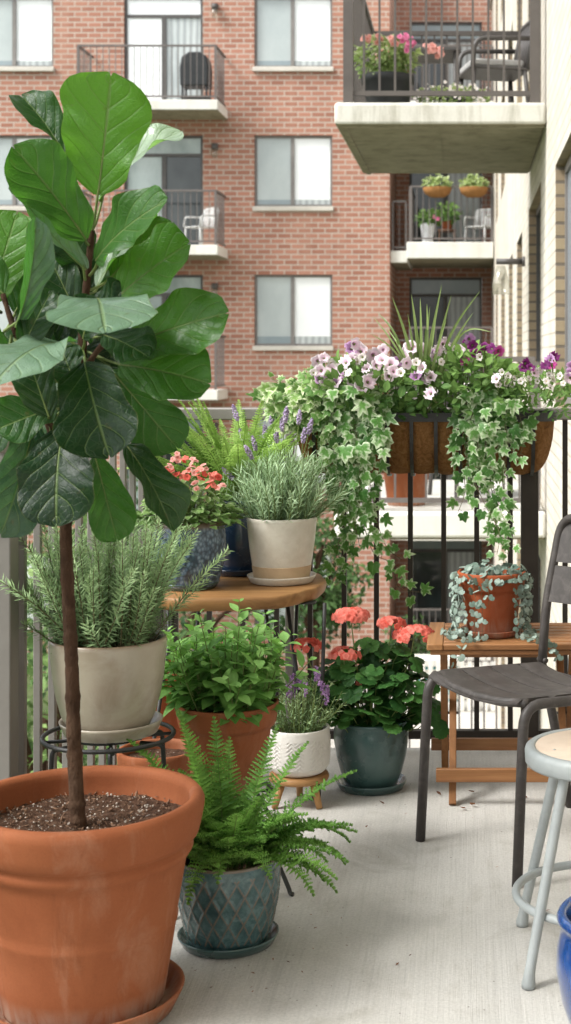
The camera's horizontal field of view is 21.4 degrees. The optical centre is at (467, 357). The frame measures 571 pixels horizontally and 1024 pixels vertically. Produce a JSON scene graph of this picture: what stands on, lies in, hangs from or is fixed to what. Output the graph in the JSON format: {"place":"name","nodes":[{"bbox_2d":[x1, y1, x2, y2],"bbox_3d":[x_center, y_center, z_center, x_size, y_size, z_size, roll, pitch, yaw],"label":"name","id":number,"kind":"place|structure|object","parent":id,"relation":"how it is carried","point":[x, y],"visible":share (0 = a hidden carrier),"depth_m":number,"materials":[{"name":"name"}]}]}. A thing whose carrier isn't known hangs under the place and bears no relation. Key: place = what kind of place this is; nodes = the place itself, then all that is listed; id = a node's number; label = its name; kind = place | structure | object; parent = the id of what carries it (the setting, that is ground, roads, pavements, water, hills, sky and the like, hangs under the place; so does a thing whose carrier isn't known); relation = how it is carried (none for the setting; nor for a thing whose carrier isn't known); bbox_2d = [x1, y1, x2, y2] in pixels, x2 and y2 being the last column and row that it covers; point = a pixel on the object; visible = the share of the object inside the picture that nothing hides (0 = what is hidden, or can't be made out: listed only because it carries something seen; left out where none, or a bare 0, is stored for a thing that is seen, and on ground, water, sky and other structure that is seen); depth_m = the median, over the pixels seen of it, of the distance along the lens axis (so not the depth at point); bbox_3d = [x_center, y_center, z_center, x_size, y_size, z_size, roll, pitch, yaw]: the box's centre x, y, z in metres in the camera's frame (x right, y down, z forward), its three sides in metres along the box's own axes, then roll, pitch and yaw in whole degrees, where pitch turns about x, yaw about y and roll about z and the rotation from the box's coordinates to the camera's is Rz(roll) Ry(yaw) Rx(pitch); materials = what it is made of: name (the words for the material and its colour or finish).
{"place":"outdoors","nodes":[
{"label":"outdoors","id":0,"kind":"place"},
{"bbox_2d":[27,674,339,764],"bbox_3d":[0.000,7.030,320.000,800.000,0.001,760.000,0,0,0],"label":"ground","id":1,"kind":"structure","parent":0,"point":[30,694],"depth_m":30.48,"materials":[{"name":"grey concrete"}]},
{"bbox_2d":[27,531,74,752],"bbox_3d":[-6.428,4.145,17.438,4.523,5.785,4.446,0,0,0],"label":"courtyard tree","id":2,"kind":"object","parent":1,"relation":"on","point":[29,720],"visible":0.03,"depth_m":17.73,"materials":[{"name":"green plant"}]},
{"bbox_2d":[59,730,108,765],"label":"courtyard bush","id":3,"kind":"object","parent":1,"relation":"on","point":[96,760],"visible":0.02,"depth_m":23.19,"materials":[{"name":"green plant"}]},
{"bbox_2d":[27,470,205,675],"bbox_3d":[-6.564,4.372,27.047,4.397,5.334,4.333,0,0,0],"label":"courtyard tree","id":4,"kind":"object","parent":1,"relation":"on","point":[44,650],"visible":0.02,"depth_m":26.74,"materials":[{"name":"green plant"}]},
{"bbox_2d":[27,514,279,773],"bbox_3d":[-3.643,4.139,13.270,3.461,5.792,3.953,0,0,26],"label":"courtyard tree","id":5,"kind":"object","parent":1,"relation":"on","point":[45,716],"visible":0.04,"depth_m":13.10,"materials":[{"name":"green plant"}]},
{"bbox_2d":[27,481,319,764],"bbox_3d":[-3.854,4.312,19.366,4.080,5.454,4.480,0,0,0],"label":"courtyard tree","id":6,"kind":"object","parent":1,"relation":"on","point":[216,621],"visible":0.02,"depth_m":18.99,"materials":[{"name":"green plant"}]},
{"bbox_2d":[0,0,493,673],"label":"apartment building","id":7,"kind":"structure","parent":1,"relation":"on","point":[308,250],"depth_m":33.00,"materials":[{"name":"red brick"}]},
{"bbox_2d":[0,301,15,331],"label":"window","id":8,"kind":"structure","parent":7,"relation":"in","point":[3,319],"depth_m":33.10,"materials":[{"name":"white glass"}]},
{"bbox_2d":[0,136,51,210],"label":"window","id":9,"kind":"structure","parent":7,"relation":"in","point":[8,201],"depth_m":33.10,"materials":[{"name":"white glass"}]},
{"bbox_2d":[0,0,54,71],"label":"window","id":10,"kind":"structure","parent":7,"relation":"in","point":[26,26],"depth_m":33.11,"materials":[{"name":"white glass"}]},
{"bbox_2d":[27,554,47,629],"bbox_3d":[-10.040,5.192,33.030,1.793,1.681,0.240,0,0,0],"label":"window","id":11,"kind":"structure","parent":7,"relation":"in","point":[31,617],"depth_m":33.11,"materials":[{"name":"white glass"}]},
{"bbox_2d":[125,136,202,244],"bbox_3d":[-6.732,-3.670,33.083,1.743,2.494,0.074,0,0,0],"label":"sliding door","id":12,"kind":"structure","parent":7,"relation":"in","point":[169,165],"depth_m":33.09,"materials":[{"name":"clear glass"}]},
{"bbox_2d":[125,0,202,99],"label":"sliding door","id":13,"kind":"structure","parent":7,"relation":"in","point":[146,21],"depth_m":33.08,"materials":[{"name":"white glass"}]},
{"bbox_2d":[127,420,202,508],"bbox_3d":[-6.732,2.510,33.083,1.743,2.494,0.074,0,0,0],"label":"sliding door","id":14,"kind":"structure","parent":7,"relation":"in","point":[168,456],"depth_m":33.08,"materials":[{"name":"grey glass"}]},
{"bbox_2d":[129,275,202,327],"bbox_3d":[-6.732,-0.580,33.083,1.743,2.494,0.074,0,0,0],"label":"sliding door","id":15,"kind":"structure","parent":7,"relation":"in","point":[178,281],"depth_m":33.08,"materials":[{"name":"grey glass"}]},
{"bbox_2d":[180,52,211,99],"bbox_3d":[-5.860,-6.021,32.200,0.620,1.079,0.540,0,0,0],"label":"chair","id":16,"kind":"object","parent":7,"relation":"on","point":[199,71],"visible":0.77,"depth_m":31.93,"materials":[{"name":"black metal"}]},
{"bbox_2d":[183,208,219,244],"bbox_3d":[-5.731,-2.820,32.173,0.580,0.860,0.580,0,0,40],"label":"plastic chair","id":17,"kind":"object","parent":7,"relation":"on","point":[200,225],"visible":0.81,"depth_m":32.27,"materials":[{"name":"white plastic"}]},
{"bbox_2d":[257,420,325,489],"bbox_3d":[-3.853,2.102,33.030,1.792,1.681,0.240,0,0,0],"label":"window","id":18,"kind":"structure","parent":7,"relation":"in","point":[298,452],"depth_m":33.10,"materials":[{"name":"white glass"}]},
{"bbox_2d":[252,554,333,629],"bbox_3d":[-3.853,5.192,33.030,1.792,1.681,0.240,0,0,0],"label":"window","id":19,"kind":"structure","parent":7,"relation":"in","point":[282,610],"depth_m":33.10,"materials":[{"name":"grey glass"}]},
{"bbox_2d":[252,275,333,350],"bbox_3d":[-3.853,-0.988,33.030,1.792,1.681,0.240,0,0,0],"label":"window","id":20,"kind":"structure","parent":7,"relation":"in","point":[293,312],"depth_m":33.10,"materials":[{"name":"white glass"}]},
{"bbox_2d":[252,136,333,210],"bbox_3d":[-3.853,-4.078,33.030,1.792,1.681,0.240,0,0,0],"label":"window","id":21,"kind":"structure","parent":7,"relation":"in","point":[293,173],"depth_m":33.10,"materials":[{"name":"white glass"}]},
{"bbox_2d":[252,0,333,71],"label":"window","id":22,"kind":"structure","parent":7,"relation":"in","point":[291,35],"depth_m":33.10,"materials":[{"name":"white glass"}]},
{"bbox_2d":[415,208,443,241],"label":"potted plant","id":23,"kind":"object","parent":7,"relation":"on","point":[423,225],"visible":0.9,"depth_m":32.79,"materials":[{"name":"green plant"}]},
{"bbox_2d":[420,173,452,197],"bbox_3d":[-0.662,-3.790,32.504,0.731,0.603,0.674,0,0,0],"label":"hanging basket","id":24,"kind":"object","parent":7,"relation":"hanging from","point":[433,189],"visible":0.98,"depth_m":32.33,"materials":[{"name":"green plant"}]},
{"bbox_2d":[409,278,481,380],"bbox_3d":[-0.520,-0.680,36.073,1.754,2.494,0.074,0,0,0],"label":"sliding door","id":25,"kind":"structure","parent":7,"relation":"in","point":[462,291],"depth_m":36.08,"materials":[{"name":"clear glass"}]},
{"bbox_2d":[409,173,481,241],"bbox_3d":[-0.520,-3.770,36.073,1.754,2.494,0.074,0,0,0],"label":"sliding door","id":26,"kind":"structure","parent":7,"relation":"in","point":[415,179],"depth_m":36.08,"materials":[{"name":"grey glass"}]},
{"bbox_2d":[412,22,481,100],"bbox_3d":[-0.520,-6.860,36.073,1.754,2.494,0.074,0,0,0],"label":"sliding door","id":27,"kind":"structure","parent":7,"relation":"in","point":[416,26],"depth_m":36.07,"materials":[{"name":"grey glass"}]},
{"bbox_2d":[413,541,481,633],"bbox_3d":[-0.520,5.500,36.073,1.754,2.494,0.074,0,0,0],"label":"sliding door","id":28,"kind":"structure","parent":7,"relation":"in","point":[427,557],"depth_m":36.07,"materials":[{"name":"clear glass"}]},
{"bbox_2d":[434,200,462,241],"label":"potted plant","id":29,"kind":"object","parent":7,"relation":"on","point":[445,221],"visible":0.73,"depth_m":33.40,"materials":[{"name":"green plant"}]},
{"bbox_2d":[428,407,469,479],"bbox_3d":[-0.520,2.410,36.073,1.754,2.494,0.074,0,0,0],"label":"sliding door","id":30,"kind":"structure","parent":7,"relation":"in","point":[450,476],"depth_m":36.07,"materials":[{"name":"grey glass"}]},
{"bbox_2d":[458,173,489,197],"bbox_3d":[0.149,-3.772,32.511,0.700,0.566,0.663,0,0,0],"label":"hanging basket","id":31,"kind":"object","parent":7,"relation":"hanging from","point":[477,188],"visible":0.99,"depth_m":32.36,"materials":[{"name":"green plant"}]},
{"bbox_2d":[463,208,490,241],"bbox_3d":[0.300,-2.950,33.626,0.580,0.860,0.580,0,0,29],"label":"plastic chair","id":32,"kind":"object","parent":7,"relation":"on","point":[476,226],"visible":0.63,"depth_m":33.79,"materials":[{"name":"white plastic"}]},
{"bbox_2d":[334,0,570,747],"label":"cream apartment building","id":33,"kind":"structure","parent":1,"relation":"on","point":[519,148],"depth_m":11.31,"materials":[{"name":"concrete"}]},
{"bbox_2d":[354,32,444,102],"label":"potted geranium","id":34,"kind":"object","parent":33,"relation":"on","point":[387,77],"visible":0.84,"depth_m":11.46,"materials":[{"name":"plant"}]},
{"bbox_2d":[384,472,428,505],"bbox_3d":[-0.478,0.878,11.749,0.464,0.571,0.444,0,0,0],"label":"terracotta tub","id":35,"kind":"object","parent":33,"relation":"on","point":[402,485],"visible":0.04,"depth_m":11.61,"materials":[{"name":"orange ceramic"}]},
{"bbox_2d":[401,47,460,82],"bbox_3d":[-0.350,-2.276,12.895,0.600,0.709,0.590,0,0,0],"label":"patio table","id":36,"kind":"object","parent":33,"relation":"on","point":[449,57],"visible":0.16,"depth_m":12.83,"materials":[{"name":"grey metal"}]},
{"bbox_2d":[411,80,490,102],"bbox_3d":[-0.127,-2.029,11.635,0.640,0.238,0.405,0,0,0],"label":"potted bacopa","id":37,"kind":"object","parent":33,"relation":"on","point":[452,99],"visible":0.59,"depth_m":11.56,"materials":[{"name":"white plant"}]},
{"bbox_2d":[458,20,529,102],"bbox_3d":[0.249,-2.350,12.257,0.580,0.860,0.580,0,0,-13],"label":"patio chair","id":38,"kind":"object","parent":33,"relation":"on","point":[495,70],"visible":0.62,"depth_m":12.13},
{"bbox_2d":[536,202,540,483],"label":"balcony door","id":39,"kind":"structure","parent":33,"relation":"in","point":[538,212],"depth_m":14.38,"materials":[{"name":"grey glass"}]},
{"bbox_2d":[539,557,540,728],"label":"balcony door","id":40,"kind":"structure","parent":33,"relation":"in","point":[539,557],"depth_m":14.18,"materials":[{"name":"grey glass"}]},
{"bbox_2d":[540,0,540,102],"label":"balcony door","id":41,"kind":"structure","parent":33,"relation":"in","point":[540,0],"depth_m":13.99,"materials":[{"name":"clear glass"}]},
{"bbox_2d":[565,155,570,407],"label":"window","id":42,"kind":"structure","parent":33,"relation":"in","point":[568,165],"depth_m":9.98,"materials":[{"name":"grey glass"}]},
{"bbox_2d":[158,748,570,1023],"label":"balcony floor","id":43,"kind":"structure","parent":0,"point":[439,905],"depth_m":3.22,"materials":[{"name":"concrete"}]},
{"bbox_2d":[0,959,184,1023],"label":"pot saucer","id":44,"kind":"object","parent":43,"relation":"on","point":[162,1009],"visible":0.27,"depth_m":2.77,"materials":[{"name":"ceramic"}]},
{"bbox_2d":[0,71,228,1023],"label":"fig tree","id":45,"kind":"object","parent":44,"relation":"on","point":[92,861],"visible":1,"depth_m":2.70,"materials":[{"name":"green plant"}]},
{"bbox_2d":[39,722,175,769],"bbox_3d":[-0.789,1.031,3.294,0.307,0.397,0.307,0,0,0],"label":"plant stand","id":46,"kind":"object","parent":43,"relation":"on","point":[110,752],"visible":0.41,"depth_m":3.22,"materials":[{"name":"black metal"}]},
{"bbox_2d":[58,711,162,743],"bbox_3d":[-0.789,0.817,3.300,0.226,0.030,0.226,0,0,0],"label":"plant saucer","id":47,"kind":"object","parent":46,"relation":"on","point":[116,736],"visible":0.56,"depth_m":3.21,"materials":[{"name":"beige ceramic"}]},
{"bbox_2d":[0,514,230,730],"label":"potted rosemary","id":48,"kind":"object","parent":46,"relation":"on","point":[121,659],"visible":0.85,"depth_m":3.21,"materials":[{"name":"green plant"}]},
{"bbox_2d":[117,738,189,775],"bbox_3d":[-0.795,1.117,3.830,0.208,0.223,0.208,0,0,0],"label":"terracotta pot","id":49,"kind":"object","parent":43,"relation":"on","point":[176,758],"visible":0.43,"depth_m":3.79,"materials":[{"name":"ceramic"}]},
{"bbox_2d":[142,659,183,739],"bbox_3d":[-0.809,1.036,4.183,0.298,0.387,0.279,0,0,16],"label":"terracotta pot","id":50,"kind":"object","parent":43,"relation":"on","point":[170,717],"depth_m":4.09,"materials":[{"name":"ceramic"}]},
{"bbox_2d":[177,921,278,958],"bbox_3d":[-0.502,1.218,3.130,0.212,0.022,0.212,0,0,0],"label":"plant saucer","id":51,"kind":"object","parent":43,"relation":"on","point":[187,946],"visible":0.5,"depth_m":3.05,"materials":[{"name":"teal ceramic"}]},
{"bbox_2d":[138,573,326,799],"bbox_3d":[-0.655,0.937,4.264,0.531,0.583,0.579,0,0,0],"label":"side table","id":52,"kind":"object","parent":43,"relation":"on","point":[223,593],"visible":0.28,"depth_m":4.10,"materials":[{"name":"brown wood"}]},
{"bbox_2d":[168,580,219,590],"bbox_3d":[-0.782,0.635,4.170,0.176,0.018,0.176,0,0,0],"label":"plant saucer","id":53,"kind":"object","parent":52,"relation":"on","point":[205,588],"visible":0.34,"depth_m":4.10,"materials":[{"name":"teal ceramic"}]},
{"bbox_2d":[134,451,246,588],"bbox_3d":[-0.782,0.450,4.168,0.331,0.375,0.314,0,0,0],"label":"potted begonia","id":54,"kind":"object","parent":53,"relation":"on","point":[209,545],"visible":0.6,"depth_m":4.10,"materials":[{"name":"blue ceramic"}]},
{"bbox_2d":[221,570,252,576],"bbox_3d":[-0.679,0.634,4.440,0.180,0.020,0.180,0,0,0],"label":"plant saucer","id":55,"kind":"object","parent":52,"relation":"on","point":[228,573],"visible":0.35,"depth_m":4.36,"materials":[{"name":"blue ceramic"}]},
{"bbox_2d":[117,398,323,570],"bbox_3d":[-0.679,0.360,4.432,0.574,0.553,0.593,0,0,24],"label":"potted fern","id":56,"kind":"object","parent":55,"relation":"on","point":[220,454],"visible":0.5,"depth_m":4.36,"materials":[{"name":"green plant"}]},
{"bbox_2d":[247,571,315,585],"bbox_3d":[-0.532,0.633,4.270,0.198,0.022,0.198,0,0,0],"label":"plant saucer","id":57,"kind":"object","parent":52,"relation":"on","point":[282,582],"visible":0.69,"depth_m":4.19,"materials":[{"name":"beige ceramic"}]},
{"bbox_2d":[221,404,353,578],"bbox_3d":[-0.516,0.384,4.252,0.407,0.502,0.385,0,0,0],"label":"potted lavender","id":58,"kind":"object","parent":57,"relation":"on","point":[279,501],"visible":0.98,"depth_m":4.21,"materials":[{"name":"green plant"}]},
{"bbox_2d":[126,710,357,950],"bbox_3d":[-0.510,0.993,3.163,0.557,0.454,0.470,0,0,0],"label":"potted fern","id":59,"kind":"object","parent":43,"relation":"on","point":[230,885],"visible":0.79,"depth_m":3.07,"materials":[{"name":"green plant"}]},
{"bbox_2d":[253,780,294,896],"bbox_3d":[-0.581,1.130,3.571,0.374,0.200,0.370,0,0,0],"label":"plant stand","id":60,"kind":"object","parent":43,"relation":"on","point":[287,884],"visible":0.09,"depth_m":3.41,"materials":[{"name":"black metal"}]},
{"bbox_2d":[159,598,320,797],"bbox_3d":[-0.560,0.801,3.572,0.386,0.456,0.384,0,0,40],"label":"potted mint","id":61,"kind":"object","parent":60,"relation":"on","point":[229,684],"visible":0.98,"depth_m":3.48,"materials":[{"name":"plant"}]},
{"bbox_2d":[0,408,570,779],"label":"balcony railing","id":62,"kind":"object","parent":43,"relation":"on","point":[13,688],"visible":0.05,"depth_m":4.19,"materials":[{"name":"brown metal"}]},
{"bbox_2d":[298,411,556,475],"bbox_3d":[-0.129,0.256,4.541,0.799,0.216,0.298,0,0,0],"label":"rail planter","id":63,"kind":"object","parent":62,"relation":"hanging from","point":[419,444],"visible":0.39,"depth_m":4.42,"materials":[{"name":"brown wicker"}]},
{"bbox_2d":[246,363,347,475],"bbox_3d":[-0.503,0.182,4.409,0.304,0.346,0.232,0,0,0],"label":"ivy plant","id":64,"kind":"object","parent":63,"relation":"in","point":[291,394],"visible":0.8,"depth_m":4.33,"materials":[{"name":"green plant"}]},
{"bbox_2d":[302,337,436,420],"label":"petunia plant","id":65,"kind":"object","parent":63,"relation":"in","point":[353,365],"visible":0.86,"depth_m":4.34,"materials":[{"name":"green plant"}]},
{"bbox_2d":[310,385,433,608],"bbox_3d":[-0.284,0.415,4.375,0.375,0.673,0.181,0,0,0],"label":"ivy plant","id":66,"kind":"object","parent":63,"relation":"in","point":[361,436],"visible":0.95,"depth_m":4.35,"materials":[{"name":"green plant"}]},
{"bbox_2d":[370,285,489,412],"bbox_3d":[-0.102,-0.018,4.357,0.350,0.394,0.191,0,0,0],"label":"spike plant","id":67,"kind":"object","parent":63,"relation":"in","point":[420,354],"visible":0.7,"depth_m":4.37,"materials":[{"name":"green plant"}]},
{"bbox_2d":[402,333,523,418],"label":"petunia plant","id":68,"kind":"object","parent":63,"relation":"in","point":[460,355],"visible":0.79,"depth_m":4.37,"materials":[{"name":"green plant"}]},
{"bbox_2d":[445,388,538,560],"bbox_3d":[0.069,0.338,4.366,0.269,0.494,0.163,0,0,25],"label":"ivy plant","id":69,"kind":"object","parent":63,"relation":"in","point":[486,433],"visible":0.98,"depth_m":4.34,"materials":[{"name":"green plant"}]},
{"bbox_2d":[487,350,570,421],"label":"verbena plant","id":70,"kind":"object","parent":63,"relation":"in","point":[549,364],"visible":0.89,"depth_m":4.34,"materials":[{"name":"green plant"}]},
{"bbox_2d":[269,769,328,808],"bbox_3d":[-0.463,1.187,4.101,0.166,0.089,0.169,0,0,0],"label":"plant stool","id":71,"kind":"object","parent":43,"relation":"on","point":[299,784],"visible":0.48,"depth_m":4.05,"materials":[{"name":"brown wood"}]},
{"bbox_2d":[268,666,346,777],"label":"lavender","id":72,"kind":"object","parent":71,"relation":"on","point":[292,737],"visible":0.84,"depth_m":4.05,"materials":[{"name":"white ceramic"}]},
{"bbox_2d":[336,773,406,795],"bbox_3d":[-0.274,1.217,4.256,0.203,0.024,0.203,0,0,0],"label":"plant saucer","id":73,"kind":"object","parent":43,"relation":"on","point":[398,786],"visible":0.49,"depth_m":4.18,"materials":[{"name":"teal ceramic"}]},
{"bbox_2d":[290,607,448,788],"bbox_3d":[-0.272,0.960,4.254,0.447,0.520,0.319,0,0,0],"label":"potted geranium","id":74,"kind":"object","parent":73,"relation":"on","point":[370,742],"visible":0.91,"depth_m":4.18,"materials":[{"name":"green plant"}]},
{"bbox_2d":[195,794,549,991],"bbox_3d":[-0.136,1.224,3.512,1.245,0.007,1.933,0,0,0],"label":"debris","id":75,"kind":"object","parent":43,"relation":"on","point":[341,917],"visible":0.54,"depth_m":3.02,"materials":[{"name":"brown plant"}]},
{"bbox_2d":[415,514,570,886],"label":"metal chair","id":76,"kind":"object","parent":43,"relation":"on","point":[540,681],"visible":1,"depth_m":3.78,"materials":[{"name":"grey metal"}]},
{"bbox_2d":[427,622,570,804],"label":"folding table","id":77,"kind":"object","parent":43,"relation":"on","point":[443,646],"visible":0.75,"depth_m":4.11,"materials":[{"name":"brown wood"}]},
{"bbox_2d":[461,624,521,638],"bbox_3d":[0.069,0.771,4.200,0.172,0.018,0.172,0,0,0],"label":"plant saucer","id":78,"kind":"object","parent":77,"relation":"on","point":[501,635],"visible":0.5,"depth_m":4.13,"materials":[{"name":"orange ceramic"}]},
{"bbox_2d":[440,559,563,667],"bbox_3d":[0.079,0.728,4.139,0.321,0.314,0.342,0,0,-8],"label":"potted dichondra","id":79,"kind":"object","parent":77,"relation":"on","point":[492,596],"visible":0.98,"depth_m":4.13,"materials":[{"name":"green plant"}]},
{"bbox_2d":[512,728,570,990],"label":"work stool","id":80,"kind":"object","parent":43,"relation":"on","point":[547,754],"visible":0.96,"depth_m":2.97,"materials":[{"name":"grey paint"}]},
{"bbox_2d":[556,896,570,1023],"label":"garden pot","id":81,"kind":"object","parent":43,"relation":"on","point":[563,962],"visible":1,"depth_m":2.56,"materials":[{"name":"blue ceramic"}]},
{"bbox_2d":[330,689,498,747],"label":"paved patio","id":82,"kind":"structure","parent":0,"point":[465,719],"depth_m":28.78,"materials":[{"name":"white concrete"}]},
{"bbox_2d":[248,515,373,667],"bbox_3d":[-2.648,4.751,23.480,2.171,4.573,2.347,0,0,-18],"label":"courtyard tree","id":83,"kind":"object","parent":82,"relation":"on","point":[330,596],"visible":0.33,"depth_m":23.20,"materials":[{"name":"green plant"}]},
{"bbox_2d":[382,614,429,653],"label":"courtyard bush","id":84,"kind":"object","parent":82,"relation":"on","point":[417,645],"visible":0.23,"depth_m":31.50,"materials":[{"name":"green plant"}]},
{"bbox_2d":[414,654,459,701],"bbox_3d":[-0.750,6.593,30.600,1.200,0.860,0.600,0,0,0],"label":"planter box","id":85,"kind":"object","parent":82,"relation":"on","point":[429,657],"visible":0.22,"depth_m":30.35,"materials":[{"name":"white"}]},
{"bbox_2d":[384,661,494,710],"bbox_3d":[-0.595,6.515,29.515,2.310,0.990,0.070,0,0,0],"label":"picket fence","id":86,"kind":"object","parent":82,"relation":"on","point":[430,669],"visible":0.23,"depth_m":29.48,"materials":[{"name":"wood"}]},
{"bbox_2d":[428,393,507,497],"bbox_3d":[0.006,0.735,12.526,0.580,0.860,0.580,0,0,-29],"label":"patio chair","id":87,"kind":"object","parent":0,"point":[430,483],"visible":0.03,"depth_m":12.57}
]}

